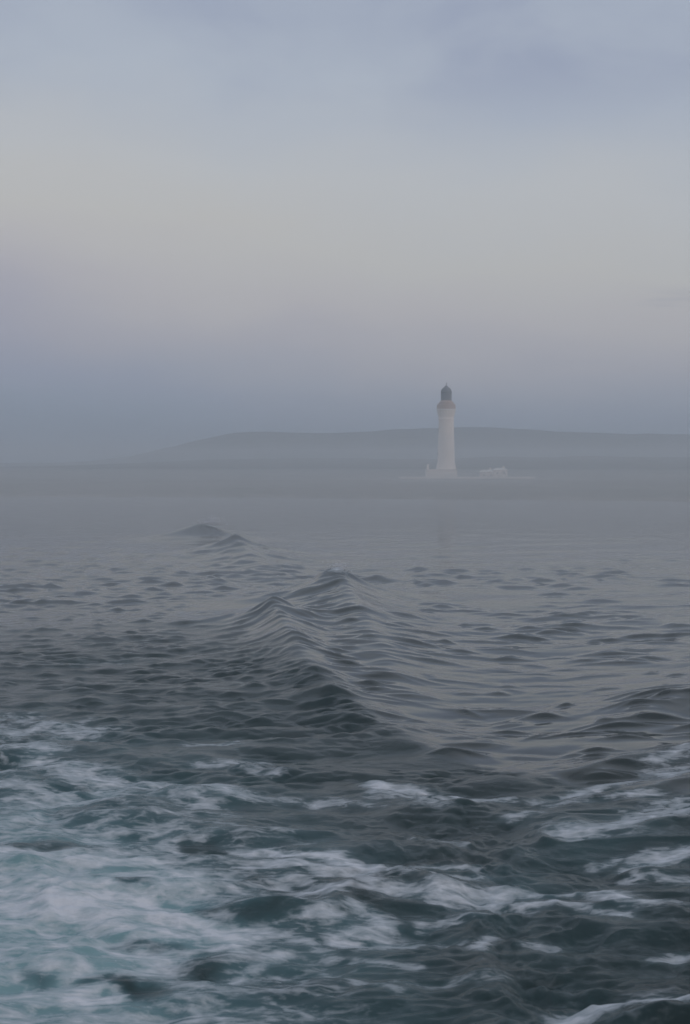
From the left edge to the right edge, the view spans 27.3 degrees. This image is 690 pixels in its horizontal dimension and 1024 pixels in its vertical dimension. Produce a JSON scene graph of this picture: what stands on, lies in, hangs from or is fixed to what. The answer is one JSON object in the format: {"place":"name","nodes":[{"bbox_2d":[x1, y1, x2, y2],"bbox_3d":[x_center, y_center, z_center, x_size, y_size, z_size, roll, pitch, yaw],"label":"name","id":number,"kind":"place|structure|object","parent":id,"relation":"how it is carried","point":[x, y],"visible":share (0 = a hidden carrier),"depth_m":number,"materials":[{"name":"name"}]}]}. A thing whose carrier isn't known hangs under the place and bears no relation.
{"place":"outdoors","nodes":[
{"label":"outdoors","id":0,"kind":"place"},
{"bbox_2d":[0,497,689,1023],"bbox_3d":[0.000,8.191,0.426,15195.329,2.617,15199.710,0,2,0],"label":"water","id":1,"kind":"structure","parent":0,"point":[420,761],"depth_m":43.25,"materials":[{"name":"grey liquid"}]},
{"bbox_2d":[326,559,351,571],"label":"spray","id":2,"kind":"object","parent":1,"relation":"on","point":[339,563],"visible":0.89,"depth_m":94.03,"materials":[{"name":"grey liquid"}]},
{"bbox_2d":[0,456,689,500],"bbox_3d":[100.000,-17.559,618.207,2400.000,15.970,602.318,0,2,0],"label":"island terrain","id":3,"kind":"structure","parent":0,"point":[608,478],"depth_m":487.03,"materials":[{"name":"grey"}]},
{"bbox_2d":[425,464,457,476],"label":"base building","id":4,"kind":"structure","parent":3,"relation":"on","point":[440,472],"depth_m":500.83,"materials":[{"name":"white paint"}]},
{"bbox_2d":[436,383,455,468],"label":"lighthouse","id":5,"kind":"object","parent":3,"relation":"on","point":[446,408],"visible":0.99,"depth_m":503.94,"materials":[{"name":"white paint"}]},
{"bbox_2d":[398,476,534,478],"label":"boundary wall","id":6,"kind":"structure","parent":3,"relation":"on","point":[526,477],"depth_m":497.64,"materials":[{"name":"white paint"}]},
{"bbox_2d":[479,468,493,476],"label":"keepers cottage","id":7,"kind":"structure","parent":3,"relation":"on","point":[487,473],"depth_m":506.06,"materials":[{"name":"white paint"}]},
{"bbox_2d":[492,466,506,476],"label":"keepers cottage","id":8,"kind":"structure","parent":3,"relation":"on","point":[500,472],"depth_m":505.64,"materials":[{"name":"white paint"}]},
{"bbox_2d":[0,427,689,465],"bbox_3d":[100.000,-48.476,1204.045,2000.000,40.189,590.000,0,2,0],"label":"hills","id":9,"kind":"structure","parent":0,"point":[422,443],"depth_m":1010.81,"materials":[{"name":"grey"}]},
{"bbox_2d":[0,0,689,462],"label":"sky","id":10,"kind":"structure","parent":0,"point":[218,217],"materials":[{"name":"grey"}]}
]}

